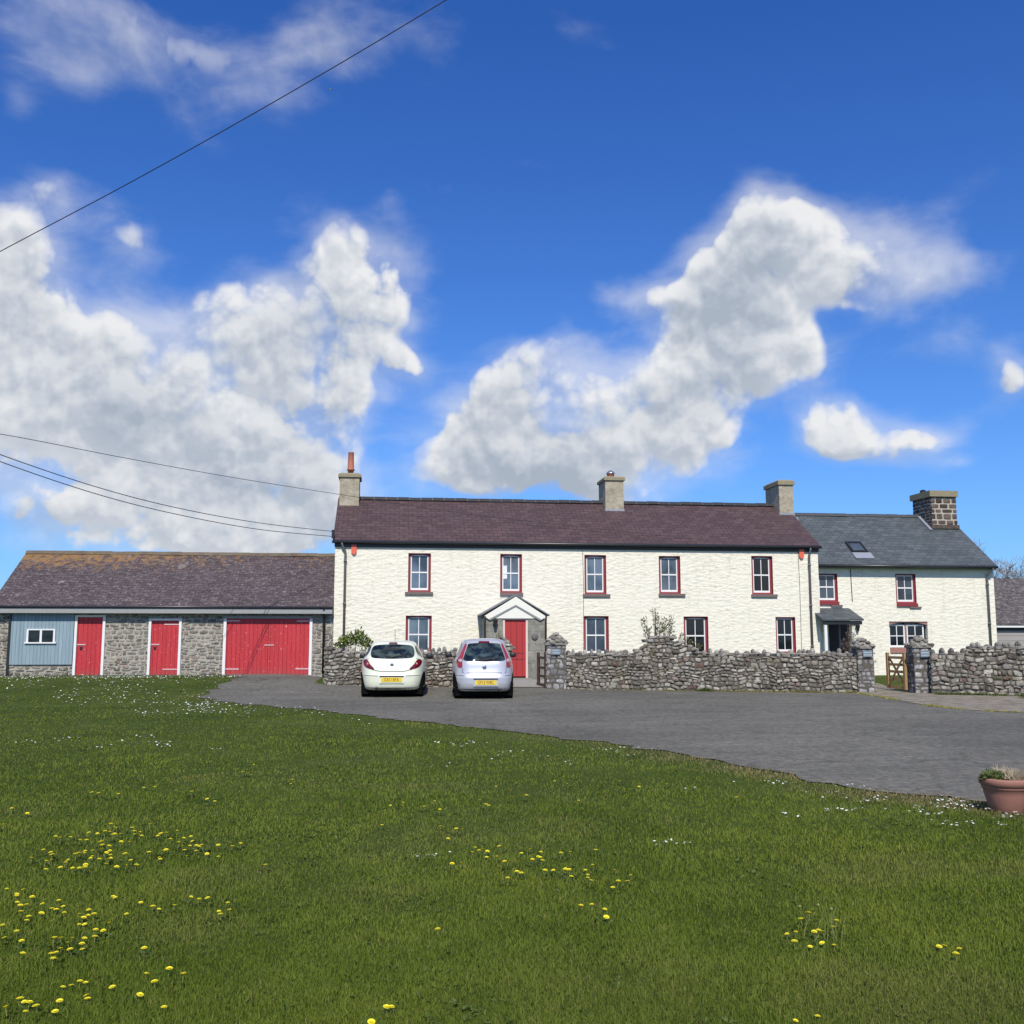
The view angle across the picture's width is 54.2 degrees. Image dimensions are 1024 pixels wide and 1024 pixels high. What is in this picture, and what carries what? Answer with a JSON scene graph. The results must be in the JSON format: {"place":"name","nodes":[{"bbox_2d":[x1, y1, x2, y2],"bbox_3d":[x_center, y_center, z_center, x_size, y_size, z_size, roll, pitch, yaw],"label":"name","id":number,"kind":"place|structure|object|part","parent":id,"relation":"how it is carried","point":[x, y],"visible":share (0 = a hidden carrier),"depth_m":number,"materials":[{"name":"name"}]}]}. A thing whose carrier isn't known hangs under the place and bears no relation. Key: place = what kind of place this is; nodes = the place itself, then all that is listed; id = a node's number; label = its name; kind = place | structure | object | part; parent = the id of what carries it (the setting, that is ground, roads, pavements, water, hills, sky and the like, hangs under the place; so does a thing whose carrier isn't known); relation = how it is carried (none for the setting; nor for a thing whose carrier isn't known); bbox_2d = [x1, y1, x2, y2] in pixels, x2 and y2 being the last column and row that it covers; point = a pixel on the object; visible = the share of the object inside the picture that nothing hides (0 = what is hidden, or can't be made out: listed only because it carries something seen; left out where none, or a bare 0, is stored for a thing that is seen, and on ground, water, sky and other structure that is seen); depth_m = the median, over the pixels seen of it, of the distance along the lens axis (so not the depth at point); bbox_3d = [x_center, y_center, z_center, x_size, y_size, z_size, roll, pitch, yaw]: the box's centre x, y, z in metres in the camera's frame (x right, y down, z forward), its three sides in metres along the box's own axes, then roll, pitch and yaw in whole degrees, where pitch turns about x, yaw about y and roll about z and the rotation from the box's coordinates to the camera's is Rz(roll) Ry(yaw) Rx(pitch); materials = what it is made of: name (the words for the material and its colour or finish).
{"place":"outdoors","nodes":[
{"label":"outdoors","id":0,"kind":"place"},
{"bbox_2d":[0,0,445,251],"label":"overhead cable","id":1,"kind":"object","parent":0,"point":[230,126],"visible":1,"depth_m":13.73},
{"bbox_2d":[0,675,1023,1023],"bbox_3d":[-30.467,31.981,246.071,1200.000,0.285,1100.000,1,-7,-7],"label":"ground","id":2,"kind":"structure","parent":0,"point":[94,693],"depth_m":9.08,"materials":[{"name":"green plant"}]},
{"bbox_2d":[0,1005,22,1019],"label":"dandelion","id":3,"kind":"object","parent":2,"relation":"on","point":[5,1007],"visible":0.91,"depth_m":4.20,"materials":[{"name":"green plant"}]},
{"bbox_2d":[6,930,26,939],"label":"dandelion","id":4,"kind":"object","parent":2,"relation":"on","point":[16,931],"visible":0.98,"depth_m":5.32,"materials":[{"name":"green plant"}]},
{"bbox_2d":[9,904,29,912],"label":"dandelion","id":5,"kind":"object","parent":2,"relation":"on","point":[21,906],"visible":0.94,"depth_m":5.82,"materials":[{"name":"yellow plant"}]},
{"bbox_2d":[7,997,36,1007],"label":"dandelion","id":6,"kind":"object","parent":2,"relation":"on","point":[19,998],"visible":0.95,"depth_m":4.33,"materials":[{"name":"yellow plant"}]},
{"bbox_2d":[12,939,34,949],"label":"dandelion","id":7,"kind":"object","parent":2,"relation":"on","point":[22,943],"visible":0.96,"depth_m":5.15,"materials":[{"name":"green plant"}]},
{"bbox_2d":[12,1000,34,1016],"bbox_3d":[-2.066,2.119,4.262,0.123,0.062,0.136,5,-10,4],"label":"dandelion","id":8,"kind":"object","parent":2,"relation":"on","point":[28,1002],"visible":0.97,"depth_m":4.27,"materials":[{"name":"yellow plant"}]},
{"bbox_2d":[17,812,32,818],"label":"dandelion","id":9,"kind":"object","parent":2,"relation":"on","point":[26,815],"visible":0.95,"depth_m":8.83,"materials":[{"name":"green plant"}]},
{"bbox_2d":[26,911,45,921],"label":"dandelion","id":10,"kind":"object","parent":2,"relation":"on","point":[40,913],"visible":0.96,"depth_m":5.66,"materials":[{"name":"yellow plant"}]},
{"bbox_2d":[32,1004,56,1015],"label":"dandelion","id":11,"kind":"object","parent":2,"relation":"on","point":[35,1005],"visible":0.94,"depth_m":4.25,"materials":[{"name":"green plant"}]},
{"bbox_2d":[38,957,63,968],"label":"dandelion","id":12,"kind":"object","parent":2,"relation":"on","point":[52,958],"visible":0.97,"depth_m":4.83,"materials":[{"name":"yellow plant"}]},
{"bbox_2d":[38,936,63,949],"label":"dandelion","id":13,"kind":"object","parent":2,"relation":"on","point":[54,937],"visible":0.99,"depth_m":5.15,"materials":[{"name":"green plant"}]},
{"bbox_2d":[41,1008,70,1023],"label":"dandelion","id":14,"kind":"object","parent":2,"relation":"on","point":[55,1011],"visible":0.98,"depth_m":4.20,"materials":[{"name":"yellow plant"}]},
{"bbox_2d":[46,998,69,1012],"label":"dandelion","id":15,"kind":"object","parent":2,"relation":"on","point":[60,1000],"visible":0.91,"depth_m":4.31,"materials":[{"name":"yellow plant"}]},
{"bbox_2d":[65,947,87,958],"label":"dandelion","id":16,"kind":"object","parent":2,"relation":"on","point":[72,952],"visible":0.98,"depth_m":5.01,"materials":[{"name":"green plant"}]},
{"bbox_2d":[67,942,91,954],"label":"dandelion","id":17,"kind":"object","parent":2,"relation":"on","point":[82,943],"visible":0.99,"depth_m":5.08,"materials":[{"name":"green plant"}]},
{"bbox_2d":[74,937,93,946],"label":"dandelion","id":18,"kind":"object","parent":2,"relation":"on","point":[84,938],"visible":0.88,"depth_m":5.20,"materials":[{"name":"green plant"}]},
{"bbox_2d":[76,863,92,873],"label":"dandelion","id":19,"kind":"object","parent":2,"relation":"on","point":[85,864],"visible":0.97,"depth_m":6.80,"materials":[{"name":"green plant"}]},
{"bbox_2d":[83,928,103,939],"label":"dandelion","id":20,"kind":"object","parent":2,"relation":"on","point":[94,929],"visible":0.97,"depth_m":5.31,"materials":[{"name":"green plant"}]},
{"bbox_2d":[93,929,114,941],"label":"dandelion","id":21,"kind":"object","parent":2,"relation":"on","point":[103,930],"visible":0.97,"depth_m":5.31,"materials":[{"name":"green plant"}]},
{"bbox_2d":[98,851,112,860],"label":"dandelion","id":22,"kind":"object","parent":2,"relation":"on","point":[106,852],"visible":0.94,"depth_m":7.21,"materials":[{"name":"green plant"}]},
{"bbox_2d":[103,985,127,996],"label":"dandelion","id":23,"kind":"object","parent":2,"relation":"on","point":[111,986],"visible":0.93,"depth_m":4.49,"materials":[{"name":"yellow plant"}]},
{"bbox_2d":[106,865,126,874],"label":"dandelion","id":24,"kind":"object","parent":2,"relation":"on","point":[116,866],"visible":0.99,"depth_m":6.81,"materials":[{"name":"green plant"}]},
{"bbox_2d":[126,992,149,1007],"bbox_3d":[-1.624,2.132,4.373,0.131,0.063,0.114,2,-7,-18],"label":"dandelion","id":25,"kind":"object","parent":2,"relation":"on","point":[139,994],"visible":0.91,"depth_m":4.37,"materials":[{"name":"yellow plant"}]},
{"bbox_2d":[135,946,154,959],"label":"dandelion","id":26,"kind":"object","parent":2,"relation":"on","point":[144,948],"visible":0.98,"depth_m":5.02,"materials":[{"name":"yellow plant"}]},
{"bbox_2d":[140,979,166,991],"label":"dandelion","id":27,"kind":"object","parent":2,"relation":"on","point":[154,980],"visible":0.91,"depth_m":4.54,"materials":[{"name":"yellow plant"}]},
{"bbox_2d":[0,550,334,676],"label":"stone barn","id":28,"kind":"structure","parent":2,"relation":"on","point":[130,613],"depth_m":34.59,"materials":[{"name":"stone"}]},
{"bbox_2d":[24,629,55,643],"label":"window","id":29,"kind":"structure","parent":28,"relation":"in","point":[33,636],"depth_m":33.73,"materials":[{"name":"white paint"}]},
{"bbox_2d":[72,615,105,674],"bbox_3d":[-14.344,4.573,33.948,0.998,2.138,0.150,1,-7,-7],"label":"door","id":30,"kind":"structure","parent":28,"relation":"in","point":[89,630],"depth_m":33.94,"materials":[{"name":"red wood"}]},
{"bbox_2d":[146,618,181,674],"bbox_3d":[-11.892,4.666,34.239,1.091,2.025,0.150,1,-7,-7],"label":"door","id":31,"kind":"structure","parent":28,"relation":"in","point":[164,635],"depth_m":34.23,"materials":[{"name":"red wood"}]},
{"bbox_2d":[225,619,268,674],"bbox_3d":[-9.168,4.658,34.600,1.402,1.930,0.065,1,-7,-7],"label":"garage door","id":32,"kind":"structure","parent":28,"relation":"in","point":[246,652],"depth_m":34.58,"materials":[{"name":"red wood"}]},
{"bbox_2d":[264,619,309,674],"bbox_3d":[-7.824,4.678,34.761,1.522,1.930,0.070,1,-7,-7],"label":"garage door","id":33,"kind":"structure","parent":28,"relation":"in","point":[288,639],"depth_m":34.75,"materials":[{"name":"red wood"}]},
{"bbox_2d":[155,966,182,980],"bbox_3d":[-1.614,2.173,4.711,0.135,0.064,0.149,4,-3,-6],"label":"dandelion","id":34,"kind":"object","parent":2,"relation":"on","point":[169,967],"visible":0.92,"depth_m":4.71,"materials":[{"name":"yellow plant"}]},
{"bbox_2d":[173,972,191,984],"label":"dandelion","id":35,"kind":"object","parent":2,"relation":"on","point":[183,973],"visible":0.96,"depth_m":4.62,"materials":[{"name":"green plant"}]},
{"bbox_2d":[199,897,218,905],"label":"dandelion","id":36,"kind":"object","parent":2,"relation":"on","point":[207,900],"visible":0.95,"depth_m":5.99,"materials":[{"name":"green plant"}]},
{"bbox_2d":[333,626,373,651],"bbox_3d":[-5.116,4.645,32.283,1.406,1.937,0.677,1,-7,-7],"label":"shrub","id":37,"kind":"object","parent":2,"relation":"on","point":[365,643],"visible":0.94,"depth_m":32.27,"materials":[{"name":"green plant"}]},
{"bbox_2d":[356,1017,385,1023],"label":"dandelion","id":38,"kind":"object","parent":2,"relation":"on","point":[371,1021],"visible":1,"depth_m":4.08,"materials":[{"name":"yellow plant"}]},
{"bbox_2d":[369,1004,397,1018],"bbox_3d":[-0.528,2.115,4.223,0.118,0.060,0.136,4,-8,-29],"label":"dandelion","id":39,"kind":"object","parent":2,"relation":"on","point":[385,1006],"visible":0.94,"depth_m":4.24,"materials":[{"name":"yellow plant"}]},
{"bbox_2d":[379,1005,398,1018],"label":"dandelion","id":40,"kind":"object","parent":2,"relation":"on","point":[391,1007],"visible":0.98,"depth_m":4.23,"materials":[{"name":"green plant"}]},
{"bbox_2d":[323,645,457,686],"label":"garden wall","id":41,"kind":"structure","parent":2,"relation":"on","point":[342,668],"depth_m":30.47,"materials":[{"name":"stone"}]},
{"bbox_2d":[442,862,459,871],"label":"dandelion","id":42,"kind":"object","parent":2,"relation":"on","point":[452,863],"visible":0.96,"depth_m":6.87,"materials":[{"name":"green plant"}]},
{"bbox_2d":[479,850,493,857],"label":"dandelion","id":43,"kind":"object","parent":2,"relation":"on","point":[487,851],"visible":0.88,"depth_m":7.28,"materials":[{"name":"green plant"}]},
{"bbox_2d":[499,636,514,658],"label":"gate pier","id":44,"kind":"structure","parent":2,"relation":"on","point":[509,647],"depth_m":29.83,"materials":[{"name":"stone"}]},
{"bbox_2d":[0,674,1017,856],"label":"daisies","id":45,"kind":"object","parent":2,"relation":"on","point":[188,704],"visible":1,"depth_m":22.61,"materials":[{"name":"white plant"}]},
{"bbox_2d":[525,858,539,865],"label":"dandelion","id":46,"kind":"object","parent":2,"relation":"on","point":[532,859],"visible":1,"depth_m":7.01,"materials":[{"name":"green plant"}]},
{"bbox_2d":[535,869,554,878],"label":"dandelion","id":47,"kind":"object","parent":2,"relation":"on","point":[544,873],"visible":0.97,"depth_m":6.65,"materials":[{"name":"yellow plant"}]},
{"bbox_2d":[543,632,567,688],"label":"gate pier","id":48,"kind":"structure","parent":2,"relation":"on","point":[555,643],"depth_m":29.57,"materials":[{"name":"stone"}]},
{"bbox_2d":[537,652,546,687],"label":"wooden gate","id":49,"kind":"structure","parent":48,"relation":"attached to","point":[539,657],"depth_m":30.25,"materials":[{"name":"brown wood"}]},
{"bbox_2d":[556,867,572,876],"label":"dandelion","id":50,"kind":"object","parent":2,"relation":"on","point":[565,868],"visible":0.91,"depth_m":6.68,"materials":[{"name":"yellow plant"}]},
{"bbox_2d":[559,868,577,877],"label":"dandelion","id":51,"kind":"object","parent":2,"relation":"on","point":[568,869],"visible":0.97,"depth_m":6.65,"materials":[{"name":"green plant"}]},
{"bbox_2d":[332,452,821,678],"bbox_3d":[2.357,2.215,38.631,18.153,8.911,7.770,1,-7,-7],"label":"farmhouse","id":52,"kind":"object","parent":2,"relation":"on","point":[734,577],"visible":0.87,"depth_m":36.53,"materials":[{"name":"white paint"}]},
{"bbox_2d":[0,454,331,531],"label":"overhead cable","id":53,"kind":"object","parent":52,"relation":"attached to","point":[149,501],"visible":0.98,"depth_m":27.90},
{"bbox_2d":[0,461,331,536],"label":"overhead cable","id":54,"kind":"object","parent":52,"relation":"attached to","point":[151,508],"visible":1,"depth_m":28.00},
{"bbox_2d":[405,553,432,594],"bbox_3d":[-3.305,2.205,35.607,0.990,1.474,0.230,1,-7,-7],"label":"window","id":55,"kind":"structure","parent":52,"relation":"in","point":[419,564],"depth_m":35.67,"materials":[{"name":"red paint"}]},
{"bbox_2d":[406,616,431,651],"bbox_3d":[-3.306,4.342,35.375,0.916,1.346,0.164,1,-7,-7],"label":"window","id":56,"kind":"structure","parent":52,"relation":"in","point":[418,628],"depth_m":35.43,"materials":[{"name":"red paint"}]},
{"bbox_2d":[500,554,522,595],"bbox_3d":[-0.023,2.260,36.006,0.831,1.493,0.230,1,-7,-7],"label":"window","id":57,"kind":"structure","parent":52,"relation":"in","point":[512,585],"depth_m":36.07,"materials":[{"name":"red paint"}]},
{"bbox_2d":[583,555,609,596],"bbox_3d":[3.055,2.324,36.379,1.004,1.518,0.230,1,-7,-7],"label":"window","id":58,"kind":"structure","parent":52,"relation":"in","point":[594,565],"depth_m":36.44,"materials":[{"name":"red paint"}]},
{"bbox_2d":[584,616,608,652],"bbox_3d":[3.035,4.462,36.145,0.913,1.397,0.164,1,-7,-7],"label":"window","id":59,"kind":"structure","parent":52,"relation":"in","point":[596,628],"depth_m":36.19,"materials":[{"name":"red paint"}]},
{"bbox_2d":[659,556,685,595],"bbox_3d":[5.842,2.357,36.720,0.997,1.480,0.230,1,-7,-7],"label":"window","id":60,"kind":"structure","parent":52,"relation":"in","point":[669,566],"depth_m":36.78,"materials":[{"name":"red paint"}]},
{"bbox_2d":[684,616,708,652],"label":"window","id":61,"kind":"structure","parent":52,"relation":"in","point":[696,627],"depth_m":36.65,"materials":[{"name":"red paint"}]},
{"bbox_2d":[751,556,777,596],"bbox_3d":[9.324,2.397,37.146,1.001,1.522,0.230,1,-7,-7],"label":"window","id":62,"kind":"structure","parent":52,"relation":"in","point":[761,566],"depth_m":37.20,"materials":[{"name":"red paint"}]},
{"bbox_2d":[775,617,795,652],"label":"window","id":63,"kind":"structure","parent":52,"relation":"in","point":[785,626],"depth_m":37.05,"materials":[{"name":"red paint"}]},
{"bbox_2d":[594,915,613,926],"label":"dandelion","id":64,"kind":"object","parent":2,"relation":"on","point":[606,917],"visible":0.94,"depth_m":5.58,"materials":[{"name":"yellow plant"}]},
{"bbox_2d":[640,608,686,640],"bbox_3d":[4.712,4.213,31.127,1.410,2.515,0.596,1,-7,-7],"label":"shrub","id":65,"kind":"object","parent":2,"relation":"on","point":[663,627],"visible":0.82,"depth_m":31.16,"materials":[{"name":"green plant"}]},
{"bbox_2d":[684,636,702,651],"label":"shrub","id":66,"kind":"object","parent":2,"relation":"on","point":[689,642],"visible":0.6,"depth_m":29.99,"materials":[{"name":"green plant"}]},
{"bbox_2d":[566,636,857,691],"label":"garden wall","id":67,"kind":"structure","parent":2,"relation":"on","point":[660,662],"depth_m":29.03,"materials":[{"name":"stone"}]},
{"bbox_2d":[781,939,807,950],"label":"dandelion","id":68,"kind":"object","parent":2,"relation":"on","point":[794,940],"visible":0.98,"depth_m":5.13,"materials":[{"name":"yellow plant"}]},
{"bbox_2d":[804,945,818,954],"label":"dandelion","id":69,"kind":"object","parent":2,"relation":"on","point":[809,946],"visible":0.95,"depth_m":5.10,"materials":[{"name":"yellow plant"}]},
{"bbox_2d":[800,930,825,944],"bbox_3d":[1.595,2.239,5.256,0.126,0.072,0.139,-1,0,-20],"label":"dandelion","id":70,"kind":"object","parent":2,"relation":"on","point":[814,932],"visible":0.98,"depth_m":5.27,"materials":[{"name":"yellow plant"}]},
{"bbox_2d":[798,903,845,941],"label":"dead stalks","id":71,"kind":"object","parent":2,"relation":"on","point":[831,909],"visible":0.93,"depth_m":5.30,"materials":[{"name":"beige plant"}]},
{"bbox_2d":[815,940,836,951],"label":"dandelion","id":72,"kind":"object","parent":2,"relation":"on","point":[821,942],"visible":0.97,"depth_m":5.14,"materials":[{"name":"yellow plant"}]},
{"bbox_2d":[840,624,857,652],"bbox_3d":[11.354,4.732,33.282,0.789,2.006,0.560,1,-7,-7],"label":"climbing plant","id":73,"kind":"object","parent":2,"relation":"on","point":[848,641],"visible":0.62,"depth_m":33.31,"materials":[{"name":"green plant"}]},
{"bbox_2d":[849,637,875,691],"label":"gate pier","id":74,"kind":"structure","parent":2,"relation":"on","point":[863,648],"depth_m":28.43,"materials":[{"name":"stone"}]},
{"bbox_2d":[795,490,997,674],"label":"cottage","id":75,"kind":"structure","parent":2,"relation":"on","point":[891,584],"depth_m":38.43,"materials":[{"name":"white paint"}]},
{"bbox_2d":[819,574,839,604],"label":"window","id":76,"kind":"structure","parent":75,"relation":"in","point":[828,585],"depth_m":38.02,"materials":[{"name":"red paint"}]},
{"bbox_2d":[828,625,848,652],"bbox_3d":[12.376,5.162,37.871,0.911,1.975,0.050,1,-7,-7],"label":"door","id":77,"kind":"structure","parent":75,"relation":"in","point":[833,629],"depth_m":37.89,"materials":[{"name":"black wood"}]},
{"bbox_2d":[895,574,917,605],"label":"window","id":78,"kind":"structure","parent":75,"relation":"in","point":[905,583],"depth_m":38.39,"materials":[{"name":"red paint"}]},
{"bbox_2d":[889,621,926,652],"bbox_3d":[15.105,4.774,38.165,1.553,1.184,0.270,1,-7,-7],"label":"window","id":79,"kind":"structure","parent":75,"relation":"in","point":[900,632],"depth_m":38.20,"materials":[{"name":"white paint"}]},
{"bbox_2d":[904,635,934,692],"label":"gate pier","id":80,"kind":"structure","parent":2,"relation":"on","point":[918,648],"depth_m":28.01,"materials":[{"name":"stone"}]},
{"bbox_2d":[885,652,907,689],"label":"wooden gate","id":81,"kind":"structure","parent":80,"relation":"attached to","point":[903,680],"depth_m":28.81,"materials":[{"name":"brown wood"}]},
{"bbox_2d":[928,945,943,954],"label":"dandelion","id":82,"kind":"object","parent":2,"relation":"on","point":[940,946],"visible":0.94,"depth_m":5.06,"materials":[{"name":"yellow plant"}]},
{"bbox_2d":[947,952,965,965],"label":"dandelion","id":83,"kind":"object","parent":2,"relation":"on","point":[955,953],"visible":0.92,"depth_m":4.90,"materials":[{"name":"yellow plant"}]},
{"bbox_2d":[929,641,1023,694],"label":"garden wall","id":84,"kind":"structure","parent":2,"relation":"on","point":[997,667],"depth_m":27.27,"materials":[{"name":"stone"}]},
{"bbox_2d":[974,537,1023,577],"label":"bare tree","id":85,"kind":"object","parent":2,"relation":"on","point":[1000,571],"visible":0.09,"depth_m":59.43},
{"bbox_2d":[978,763,1023,814],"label":"flower pot","id":86,"kind":"object","parent":2,"relation":"on","point":[1003,790],"visible":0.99,"depth_m":9.05,"materials":[{"name":"ceramic"}]},
{"bbox_2d":[994,578,1023,645],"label":"outbuilding","id":87,"kind":"structure","parent":2,"relation":"on","point":[1009,600],"depth_m":41.15,"materials":[{"name":"grey stone"}]},
{"bbox_2d":[0,0,1023,589],"label":"sky","id":88,"kind":"structure","parent":0,"point":[710,251],"materials":[{"name":"blue"}]},
{"bbox_2d":[513,679,543,686],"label":"porch path","id":89,"kind":"structure","parent":0,"point":[524,682],"depth_m":31.67,"materials":[{"name":"concrete"}]},
{"bbox_2d":[200,674,1023,801],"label":"driveway","id":90,"kind":"structure","parent":0,"point":[861,741],"depth_m":18.29,"materials":[{"name":"grey asphalt"}]},
{"bbox_2d":[359,640,432,696],"bbox_3d":[-3.263,4.200,28.006,2.081,1.757,4.140,0,-7,-4],"label":"parked car","id":91,"kind":"object","parent":90,"relation":"on","point":[394,667],"visible":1,"depth_m":26.20,"materials":[{"name":"white paint"}]},
{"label":"rear window","id":92,"kind":"part","parent":91,"relation":"part of","materials":[{"name":"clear glass"}]},
{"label":"side window","id":93,"kind":"part","parent":91,"relation":"part of","materials":[{"name":"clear glass"}]},
{"bbox_2d":[445,638,515,697],"bbox_3d":[-0.835,4.213,27.254,1.978,1.545,4.036,1,-7,-4],"label":"parked car","id":94,"kind":"object","parent":90,"relation":"on","point":[482,666],"visible":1,"depth_m":25.49,"materials":[{"name":"silver paint"}]},
{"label":"rear window","id":95,"kind":"part","parent":94,"relation":"part of","materials":[{"name":"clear glass"}]},
{"bbox_2d":[573,688,1023,712],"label":"moss","id":96,"kind":"object","parent":90,"relation":"on","point":[928,705],"visible":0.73,"depth_m":28.20,"materials":[{"name":"green plant"}]},
{"bbox_2d":[862,683,1023,712],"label":"path","id":97,"kind":"structure","parent":0,"point":[990,702],"depth_m":25.07,"materials":[{"name":"beige concrete"}]},
{"bbox_2d":[693,687,1023,698],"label":"weeds","id":98,"kind":"object","parent":97,"relation":"on","point":[936,693],"visible":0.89,"depth_m":26.99,"materials":[{"name":"green plant"}]}
]}

